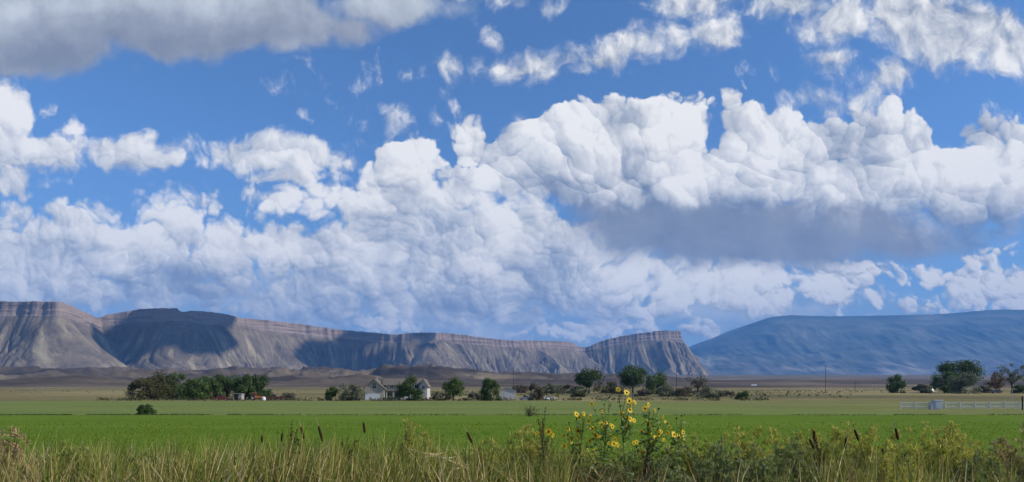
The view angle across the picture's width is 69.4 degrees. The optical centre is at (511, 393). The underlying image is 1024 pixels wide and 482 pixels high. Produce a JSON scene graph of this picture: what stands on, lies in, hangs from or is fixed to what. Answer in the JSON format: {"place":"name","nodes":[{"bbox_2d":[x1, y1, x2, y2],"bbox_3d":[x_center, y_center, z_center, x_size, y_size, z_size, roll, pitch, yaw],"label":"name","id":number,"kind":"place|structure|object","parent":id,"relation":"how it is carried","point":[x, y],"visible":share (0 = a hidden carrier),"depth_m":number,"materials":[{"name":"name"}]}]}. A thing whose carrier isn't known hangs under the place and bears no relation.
{"place":"outdoors","nodes":[
{"label":"outdoors","id":0,"kind":"place"},
{"bbox_2d":[0,301,709,374],"bbox_3d":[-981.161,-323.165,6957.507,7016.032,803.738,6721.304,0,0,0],"label":"mesa","id":1,"kind":"structure","parent":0,"point":[51,334],"depth_m":5796.59,"materials":[{"name":"stone"}]},
{"bbox_2d":[0,363,712,386],"bbox_3d":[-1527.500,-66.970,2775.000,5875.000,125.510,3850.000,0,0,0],"label":"foothills","id":2,"kind":"structure","parent":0,"point":[118,376],"depth_m":2327.52,"materials":[{"name":"soil"}]},
{"bbox_2d":[0,415,1023,467],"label":"field","id":3,"kind":"structure","parent":0,"point":[431,420],"depth_m":52.25,"materials":[{"name":"plant"}]},
{"bbox_2d":[518,405,543,415],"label":"dead weed","id":4,"kind":"object","parent":3,"relation":"on","point":[528,411],"visible":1,"depth_m":75.96,"materials":[{"name":"green plant"}]},
{"bbox_2d":[0,401,1023,414],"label":"field","id":5,"kind":"structure","parent":0,"point":[476,407],"depth_m":125.57,"materials":[{"name":"plant"}]},
{"bbox_2d":[136,404,156,414],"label":"shrub","id":6,"kind":"object","parent":5,"relation":"on","point":[141,409],"visible":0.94,"depth_m":81.05,"materials":[{"name":"green plant"}]},
{"bbox_2d":[900,402,1023,408],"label":"picket fence","id":7,"kind":"object","parent":5,"relation":"on","point":[954,406],"visible":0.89,"depth_m":109.98,"materials":[{"name":"white paint"}]},
{"bbox_2d":[0,375,1023,400],"bbox_3d":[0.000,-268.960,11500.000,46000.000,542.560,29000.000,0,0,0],"label":"ground","id":8,"kind":"structure","parent":0,"point":[94,393],"depth_m":364.59,"materials":[{"name":"plant"}]},
{"bbox_2d":[124,376,162,399],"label":"grove tree","id":9,"kind":"object","parent":8,"relation":"on","point":[148,391],"visible":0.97,"depth_m":261.02,"materials":[{"name":"green plant"}]},
{"bbox_2d":[150,370,177,398],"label":"grove tree","id":10,"kind":"object","parent":8,"relation":"on","point":[163,388],"visible":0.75,"depth_m":266.54,"materials":[{"name":"green plant"}]},
{"bbox_2d":[167,371,191,397],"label":"grove tree","id":11,"kind":"object","parent":8,"relation":"on","point":[182,376],"visible":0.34,"depth_m":274.53,"materials":[{"name":"green plant"}]},
{"bbox_2d":[176,377,208,399],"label":"grove tree","id":12,"kind":"object","parent":8,"relation":"on","point":[187,391],"visible":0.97,"depth_m":258.94,"materials":[{"name":"green plant"}]},
{"bbox_2d":[196,375,226,398],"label":"grove tree","id":13,"kind":"object","parent":8,"relation":"on","point":[214,385],"visible":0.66,"depth_m":266.61,"materials":[{"name":"green plant"}]},
{"bbox_2d":[211,374,243,396],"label":"grove tree","id":14,"kind":"object","parent":8,"relation":"on","point":[224,381],"visible":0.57,"depth_m":273.33,"materials":[{"name":"green plant"}]},
{"bbox_2d":[232,393,244,399],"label":"shed","id":15,"kind":"structure","parent":8,"relation":"on","point":[238,396],"depth_m":250.00,"materials":[{"name":"metal"}]},
{"bbox_2d":[230,373,262,399],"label":"grove tree","id":16,"kind":"object","parent":8,"relation":"on","point":[246,387],"visible":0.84,"depth_m":259.85,"materials":[{"name":"green plant"}]},
{"bbox_2d":[251,374,272,398],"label":"grove tree","id":17,"kind":"object","parent":8,"relation":"on","point":[262,381],"visible":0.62,"depth_m":265.94,"materials":[{"name":"green plant"}]},
{"bbox_2d":[279,392,295,399],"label":"shrub","id":18,"kind":"object","parent":8,"relation":"on","point":[287,395],"visible":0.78,"depth_m":253.80,"materials":[{"name":"green plant"}]},
{"bbox_2d":[325,386,340,400],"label":"farm tree","id":19,"kind":"object","parent":8,"relation":"on","point":[331,392],"visible":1,"depth_m":247.06,"materials":[{"name":"green plant"}]},
{"bbox_2d":[338,383,366,400],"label":"shrub","id":20,"kind":"object","parent":8,"relation":"on","point":[353,392],"visible":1,"depth_m":245.42,"materials":[{"name":"green plant"}]},
{"bbox_2d":[363,377,430,399],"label":"farmhouse","id":21,"kind":"object","parent":8,"relation":"on","point":[376,388],"visible":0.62,"depth_m":263.03,"materials":[{"name":"beige"}]},
{"bbox_2d":[395,374,424,400],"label":"farm tree","id":22,"kind":"object","parent":8,"relation":"on","point":[405,389],"visible":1,"depth_m":246.39,"materials":[{"name":"green plant"}]},
{"bbox_2d":[97,396,768,400],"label":"undergrowth","id":23,"kind":"object","parent":8,"relation":"on","point":[392,398],"visible":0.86,"depth_m":250.20,"materials":[{"name":"green plant"}]},
{"bbox_2d":[433,392,452,399],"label":"shrub","id":24,"kind":"object","parent":8,"relation":"on","point":[447,396],"visible":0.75,"depth_m":261.00,"materials":[{"name":"green plant"}]},
{"bbox_2d":[441,377,464,399],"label":"farm tree","id":25,"kind":"object","parent":8,"relation":"on","point":[453,387],"visible":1,"depth_m":248.72,"materials":[{"name":"green plant"}]},
{"bbox_2d":[468,392,481,399],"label":"shrub","id":26,"kind":"object","parent":8,"relation":"on","point":[472,394],"visible":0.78,"depth_m":260.44,"materials":[{"name":"green plant"}]},
{"bbox_2d":[479,377,501,400],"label":"farm tree","id":27,"kind":"object","parent":8,"relation":"on","point":[490,385],"visible":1,"depth_m":246.22,"materials":[{"name":"green plant"}]},
{"bbox_2d":[499,387,515,399],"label":"shed","id":28,"kind":"structure","parent":8,"relation":"on","point":[507,392],"depth_m":262.00,"materials":[{"name":"white"}]},
{"bbox_2d":[10,388,1010,397],"bbox_3d":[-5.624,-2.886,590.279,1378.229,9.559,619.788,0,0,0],"label":"undergrowth","id":29,"kind":"object","parent":8,"relation":"on","point":[432,391],"visible":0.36,"depth_m":382.36,"materials":[{"name":"green plant"}]},
{"bbox_2d":[0,413,1023,414],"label":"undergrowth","id":30,"kind":"object","parent":8,"relation":"on","point":[409,414],"visible":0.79,"depth_m":80.56,"materials":[{"name":"green plant"}]},
{"bbox_2d":[512,385,528,392],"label":"shrub","id":31,"kind":"object","parent":8,"relation":"on","point":[522,389],"visible":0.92,"depth_m":418.66,"materials":[{"name":"green plant"}]},
{"bbox_2d":[527,382,544,399],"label":"shrub","id":32,"kind":"object","parent":8,"relation":"on","point":[540,393],"visible":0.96,"depth_m":250.05,"materials":[{"name":"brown plant"}]},
{"bbox_2d":[544,383,562,393],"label":"shrub","id":33,"kind":"object","parent":8,"relation":"on","point":[551,388],"visible":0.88,"depth_m":397.52,"materials":[{"name":"green plant"}]},
{"bbox_2d":[559,384,574,392],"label":"shrub","id":34,"kind":"object","parent":8,"relation":"on","point":[565,387],"visible":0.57,"depth_m":403.29,"materials":[{"name":"green plant"}]},
{"bbox_2d":[570,390,585,396],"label":"shrub","id":35,"kind":"object","parent":8,"relation":"on","point":[576,393],"visible":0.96,"depth_m":298.77,"materials":[{"name":"green plant"}]},
{"bbox_2d":[569,385,588,393],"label":"shrub","id":36,"kind":"object","parent":8,"relation":"on","point":[579,387],"visible":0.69,"depth_m":379.18,"materials":[{"name":"green plant"}]},
{"bbox_2d":[573,366,605,392],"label":"cottonwood","id":37,"kind":"object","parent":8,"relation":"on","point":[583,377],"visible":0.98,"depth_m":427.09,"materials":[{"name":"green plant"}]},
{"bbox_2d":[591,381,617,392],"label":"shrub","id":38,"kind":"object","parent":8,"relation":"on","point":[609,386],"visible":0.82,"depth_m":413.32,"materials":[{"name":"green plant"}]},
{"bbox_2d":[610,386,628,393],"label":"shrub","id":39,"kind":"object","parent":8,"relation":"on","point":[613,390],"visible":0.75,"depth_m":389.01,"materials":[{"name":"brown plant"}]},
{"bbox_2d":[616,365,648,392],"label":"cottonwood","id":40,"kind":"object","parent":8,"relation":"on","point":[628,375],"visible":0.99,"depth_m":422.85,"materials":[{"name":"green plant"}]},
{"bbox_2d":[632,389,651,395],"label":"shrub","id":41,"kind":"object","parent":8,"relation":"on","point":[642,392],"visible":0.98,"depth_m":318.66,"materials":[{"name":"green plant"}]},
{"bbox_2d":[642,371,667,393],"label":"cottonwood","id":42,"kind":"object","parent":8,"relation":"on","point":[651,384],"visible":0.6,"depth_m":377.37,"materials":[{"name":"green plant"}]},
{"bbox_2d":[654,384,676,395],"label":"shrub","id":43,"kind":"object","parent":8,"relation":"on","point":[666,391],"visible":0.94,"depth_m":313.33,"materials":[{"name":"green plant"}]},
{"bbox_2d":[674,386,698,395],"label":"shrub","id":44,"kind":"object","parent":8,"relation":"on","point":[681,392],"visible":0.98,"depth_m":309.72,"materials":[{"name":"green plant"}]},
{"bbox_2d":[683,373,711,392],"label":"shrub","id":45,"kind":"object","parent":8,"relation":"on","point":[699,384],"visible":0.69,"depth_m":427.10,"materials":[{"name":"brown plant"}]},
{"bbox_2d":[696,386,725,397],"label":"shrub","id":46,"kind":"object","parent":8,"relation":"on","point":[705,393],"visible":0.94,"depth_m":283.31,"materials":[{"name":"green plant"}]},
{"bbox_2d":[734,391,748,399],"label":"shrub","id":47,"kind":"object","parent":8,"relation":"on","point":[743,394],"visible":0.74,"depth_m":261.40,"materials":[{"name":"green plant"}]},
{"bbox_2d":[885,374,906,392],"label":"farm tree","id":48,"kind":"object","parent":8,"relation":"on","point":[893,387],"visible":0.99,"depth_m":417.75,"materials":[{"name":"green plant"}]},
{"bbox_2d":[911,383,933,392],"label":"shrub","id":49,"kind":"object","parent":8,"relation":"on","point":[922,388],"visible":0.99,"depth_m":412.74,"materials":[{"name":"green plant"}]},
{"bbox_2d":[930,370,955,392],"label":"farm tree","id":50,"kind":"object","parent":8,"relation":"on","point":[942,385],"visible":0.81,"depth_m":424.62,"materials":[{"name":"green plant"}]},
{"bbox_2d":[935,359,985,387],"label":"cottonwood","id":51,"kind":"object","parent":8,"relation":"on","point":[965,366],"visible":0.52,"depth_m":445.95,"materials":[{"name":"green plant"}]},
{"bbox_2d":[946,371,982,393],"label":"farm tree","id":52,"kind":"object","parent":8,"relation":"on","point":[957,386],"visible":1,"depth_m":391.28,"materials":[{"name":"green plant"}]},
{"bbox_2d":[974,385,993,392],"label":"shrub","id":53,"kind":"object","parent":8,"relation":"on","point":[986,389],"visible":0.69,"depth_m":428.33,"materials":[{"name":"green plant"}]},
{"bbox_2d":[984,371,1006,388],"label":"farm tree","id":54,"kind":"object","parent":8,"relation":"on","point":[997,385],"visible":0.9,"depth_m":438.78,"materials":[{"name":"green plant"}]},
{"bbox_2d":[995,363,1023,392],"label":"cottonwood","id":55,"kind":"object","parent":8,"relation":"on","point":[1011,378],"visible":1,"depth_m":408.49,"materials":[{"name":"green plant"}]},
{"bbox_2d":[1013,384,1023,393],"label":"shrub","id":56,"kind":"object","parent":8,"relation":"on","point":[1019,389],"visible":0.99,"depth_m":399.81,"materials":[{"name":"green plant"}]},
{"bbox_2d":[0,0,1023,346],"label":"sky","id":57,"kind":"structure","parent":0,"point":[584,173],"materials":[{"name":"blue"}]},
{"bbox_2d":[689,309,1023,374],"bbox_3d":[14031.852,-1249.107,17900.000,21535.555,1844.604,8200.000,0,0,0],"label":"mountain","id":58,"kind":"structure","parent":0,"point":[989,340],"depth_m":16942.15,"materials":[{"name":"stone"}]},
{"bbox_2d":[691,379,1023,387],"bbox_3d":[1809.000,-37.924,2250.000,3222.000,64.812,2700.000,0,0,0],"label":"hills","id":59,"kind":"structure","parent":0,"point":[830,383],"depth_m":1869.89,"materials":[{"name":"soil"}]},
{"bbox_2d":[929,400,942,409],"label":"pump house","id":60,"kind":"structure","parent":0,"point":[935,404],"depth_m":108.50,"materials":[{"name":"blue metal"}]},
{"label":"verge","id":61,"kind":"structure","parent":0,"visible":0},
{"bbox_2d":[0,426,47,480],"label":"weed bush","id":62,"kind":"object","parent":61,"relation":"on","point":[15,435],"visible":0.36,"depth_m":9.53,"materials":[{"name":"plant"}]},
{"bbox_2d":[37,440,104,481],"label":"weed bush","id":63,"kind":"object","parent":61,"relation":"on","point":[71,449],"visible":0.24,"depth_m":8.92,"materials":[{"name":"plant"}]},
{"bbox_2d":[94,448,164,481],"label":"weed bush","id":64,"kind":"object","parent":61,"relation":"on","point":[139,457],"visible":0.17,"depth_m":8.78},
{"bbox_2d":[170,450,227,480],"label":"weed bush","id":65,"kind":"object","parent":61,"relation":"on","point":[197,463],"visible":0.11,"depth_m":9.01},
{"bbox_2d":[212,447,275,481],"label":"weed bush","id":66,"kind":"object","parent":61,"relation":"on","point":[242,451],"visible":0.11,"depth_m":8.63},
{"bbox_2d":[283,420,297,471],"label":"dock stalk","id":67,"kind":"object","parent":61,"relation":"on","point":[293,441],"visible":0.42,"depth_m":8.90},
{"bbox_2d":[343,446,408,480],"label":"weed bush","id":68,"kind":"object","parent":61,"relation":"on","point":[370,460],"visible":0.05,"depth_m":9.16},
{"bbox_2d":[395,434,410,473],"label":"dock stalk","id":69,"kind":"object","parent":61,"relation":"on","point":[403,448],"visible":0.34,"depth_m":8.88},
{"bbox_2d":[398,410,425,456],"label":"weed bush","id":70,"kind":"object","parent":61,"relation":"on","point":[408,427],"visible":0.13,"depth_m":10.37,"materials":[{"name":"plant"}]},
{"bbox_2d":[392,430,450,471],"bbox_3d":[-1.163,1.117,9.591,1.026,1.321,0.941,0,0,18],"label":"weed bush","id":71,"kind":"object","parent":61,"relation":"on","point":[428,442],"visible":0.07,"depth_m":9.60,"materials":[{"name":"plant"}]},
{"bbox_2d":[412,446,481,481],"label":"weed bush","id":72,"kind":"object","parent":61,"relation":"on","point":[454,454],"visible":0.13,"depth_m":9.17,"materials":[{"name":"plant"}]},
{"bbox_2d":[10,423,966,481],"bbox_3d":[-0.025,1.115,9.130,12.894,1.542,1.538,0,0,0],"label":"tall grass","id":73,"kind":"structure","parent":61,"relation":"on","point":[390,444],"depth_m":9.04,"materials":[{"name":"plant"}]},
{"bbox_2d":[461,437,526,481],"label":"weed bush","id":74,"kind":"object","parent":61,"relation":"on","point":[492,441],"visible":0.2,"depth_m":9.38,"materials":[{"name":"plant"}]},
{"bbox_2d":[0,417,1023,481],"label":"dry grass","id":75,"kind":"structure","parent":61,"relation":"on","point":[239,479],"depth_m":7.89,"materials":[{"name":"plant"}]},
{"bbox_2d":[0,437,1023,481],"bbox_3d":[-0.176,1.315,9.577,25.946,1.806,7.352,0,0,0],"label":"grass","id":76,"kind":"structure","parent":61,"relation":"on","point":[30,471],"depth_m":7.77,"materials":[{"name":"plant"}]},
{"bbox_2d":[502,422,552,475],"bbox_3d":[0.178,1.093,9.716,0.766,1.438,0.753,0,0,0],"label":"weed bush","id":77,"kind":"object","parent":61,"relation":"on","point":[525,441],"visible":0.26,"depth_m":9.67,"materials":[{"name":"plant"}]},
{"bbox_2d":[533,407,547,466],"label":"dock stalk","id":78,"kind":"object","parent":61,"relation":"on","point":[543,424],"visible":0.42,"depth_m":9.02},
{"bbox_2d":[537,429,550,478],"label":"dock stalk","id":79,"kind":"object","parent":61,"relation":"on","point":[545,443],"visible":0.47,"depth_m":8.62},
{"bbox_2d":[535,429,557,465],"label":"sunflower","id":80,"kind":"object","parent":61,"relation":"on","point":[548,432],"visible":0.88,"depth_m":8.73,"materials":[{"name":"yellow plant"}]},
{"bbox_2d":[538,449,594,481],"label":"weed bush","id":81,"kind":"object","parent":61,"relation":"on","point":[586,465],"visible":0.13,"depth_m":9.59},
{"bbox_2d":[562,411,592,481],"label":"sunflower","id":82,"kind":"object","parent":61,"relation":"on","point":[578,430],"visible":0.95,"depth_m":8.96,"materials":[{"name":"green plant"}]},
{"bbox_2d":[568,446,624,475],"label":"weed bush","id":83,"kind":"object","parent":61,"relation":"on","point":[586,454],"visible":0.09,"depth_m":10.21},
{"bbox_2d":[585,397,617,481],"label":"sunflower","id":84,"kind":"object","parent":61,"relation":"on","point":[603,425],"visible":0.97,"depth_m":9.06,"materials":[{"name":"green plant"}]},
{"bbox_2d":[583,454,632,481],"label":"weed bush","id":85,"kind":"object","parent":61,"relation":"on","point":[622,471],"visible":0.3,"depth_m":9.81,"materials":[{"name":"plant"}]},
{"bbox_2d":[610,387,641,481],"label":"sunflower","id":86,"kind":"object","parent":61,"relation":"on","point":[629,417],"visible":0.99,"depth_m":8.85,"materials":[{"name":"green plant"}]},
{"bbox_2d":[605,446,648,479],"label":"weed bush","id":87,"kind":"object","parent":61,"relation":"on","point":[618,455],"visible":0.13,"depth_m":10.33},
{"bbox_2d":[639,437,653,481],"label":"dock stalk","id":88,"kind":"object","parent":61,"relation":"on","point":[646,462],"visible":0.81,"depth_m":8.79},
{"bbox_2d":[618,443,680,481],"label":"weed bush","id":89,"kind":"object","parent":61,"relation":"on","point":[639,460],"visible":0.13,"depth_m":10.19,"materials":[{"name":"plant"}]},
{"bbox_2d":[637,403,669,481],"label":"sunflower","id":90,"kind":"object","parent":61,"relation":"on","point":[652,446],"visible":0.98,"depth_m":9.18,"materials":[{"name":"green plant"}]},
{"bbox_2d":[628,457,694,481],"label":"weed bush","id":91,"kind":"object","parent":61,"relation":"on","point":[673,473],"visible":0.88,"depth_m":8.39,"materials":[{"name":"plant"}]},
{"bbox_2d":[638,445,707,481],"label":"weed bush","id":92,"kind":"object","parent":61,"relation":"on","point":[671,460],"visible":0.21,"depth_m":9.75,"materials":[{"name":"plant"}]},
{"bbox_2d":[666,415,687,480],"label":"sunflower","id":93,"kind":"object","parent":61,"relation":"on","point":[673,436],"visible":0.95,"depth_m":8.96,"materials":[{"name":"green plant"}]},
{"bbox_2d":[656,432,714,464],"bbox_3d":[2.422,1.173,10.227,0.839,1.333,0.788,0,0,38],"label":"weed bush","id":94,"kind":"object","parent":61,"relation":"on","point":[672,449],"visible":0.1,"depth_m":10.19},
{"bbox_2d":[673,434,738,479],"bbox_3d":[2.413,1.145,9.264,1.046,1.316,0.862,0,0,20],"label":"weed bush","id":95,"kind":"object","parent":61,"relation":"on","point":[685,460],"visible":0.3,"depth_m":9.25,"materials":[{"name":"plant"}]},
{"bbox_2d":[672,436,763,481],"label":"weed bush","id":96,"kind":"object","parent":61,"relation":"on","point":[726,465],"visible":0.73,"depth_m":8.55,"materials":[{"name":"plant"}]},
{"bbox_2d":[705,426,767,471],"bbox_3d":[2.918,1.089,9.705,1.167,1.378,0.893,0,0,0],"label":"weed bush","id":97,"kind":"object","parent":61,"relation":"on","point":[739,441],"visible":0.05,"depth_m":9.68,"materials":[{"name":"plant"}]},
{"bbox_2d":[716,442,793,481],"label":"weed bush","id":98,"kind":"object","parent":61,"relation":"on","point":[763,466],"visible":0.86,"depth_m":8.27,"materials":[{"name":"plant"}]},
{"bbox_2d":[735,424,807,481],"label":"weed bush","id":99,"kind":"object","parent":61,"relation":"on","point":[756,434],"visible":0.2,"depth_m":9.15,"materials":[{"name":"plant"}]},
{"bbox_2d":[766,433,830,481],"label":"weed bush","id":100,"kind":"object","parent":61,"relation":"on","point":[790,450],"visible":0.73,"depth_m":8.53,"materials":[{"name":"plant"}]},
{"bbox_2d":[777,426,827,466],"bbox_3d":[4.138,1.111,10.415,0.838,1.349,0.716,0,0,0],"label":"weed bush","id":101,"kind":"object","parent":61,"relation":"on","point":[801,436],"visible":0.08,"depth_m":10.39,"materials":[{"name":"plant"}]},
{"bbox_2d":[809,430,826,471],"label":"dock stalk","id":102,"kind":"object","parent":61,"relation":"on","point":[820,455],"visible":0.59,"depth_m":8.80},
{"bbox_2d":[800,439,855,481],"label":"weed bush","id":103,"kind":"object","parent":61,"relation":"on","point":[830,453],"visible":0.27,"depth_m":9.43,"materials":[{"name":"plant"}]},
{"bbox_2d":[820,421,864,462],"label":"weed bush","id":104,"kind":"object","parent":61,"relation":"on","point":[838,436],"visible":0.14,"depth_m":10.60,"materials":[{"name":"plant"}]},
{"bbox_2d":[823,424,904,479],"bbox_3d":[4.759,1.089,9.851,0.991,1.398,0.942,0,0,-30],"label":"weed bush","id":105,"kind":"object","parent":61,"relation":"on","point":[869,436],"visible":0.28,"depth_m":9.86,"materials":[{"name":"plant"}]},
{"bbox_2d":[853,438,932,481],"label":"weed bush","id":106,"kind":"object","parent":61,"relation":"on","point":[884,461],"visible":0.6,"depth_m":8.38,"materials":[{"name":"plant"}]},
{"bbox_2d":[871,419,969,481],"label":"weed bush","id":107,"kind":"object","parent":61,"relation":"on","point":[920,448],"visible":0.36,"depth_m":9.50,"materials":[{"name":"plant"}]},
{"bbox_2d":[911,420,983,471],"bbox_3d":[5.998,1.066,10.183,0.968,1.438,0.841,0,0,-32],"label":"weed bush","id":108,"kind":"object","parent":61,"relation":"on","point":[956,433],"visible":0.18,"depth_m":10.10,"materials":[{"name":"plant"}]},
{"bbox_2d":[920,433,1007,481],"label":"weed bush","id":109,"kind":"object","parent":61,"relation":"on","point":[967,454],"visible":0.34,"depth_m":9.38,"materials":[{"name":"plant"}]},
{"bbox_2d":[948,445,1021,481],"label":"weed bush","id":110,"kind":"object","parent":61,"relation":"on","point":[977,461],"visible":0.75,"depth_m":8.92,"materials":[{"name":"plant"}]},
{"bbox_2d":[972,437,1021,472],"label":"weed bush","id":111,"kind":"object","parent":61,"relation":"on","point":[999,445],"visible":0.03,"depth_m":9.87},
{"bbox_2d":[988,422,1023,481],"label":"weed bush","id":112,"kind":"object","parent":61,"relation":"on","point":[1008,456],"visible":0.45,"depth_m":9.35,"materials":[{"name":"plant"}]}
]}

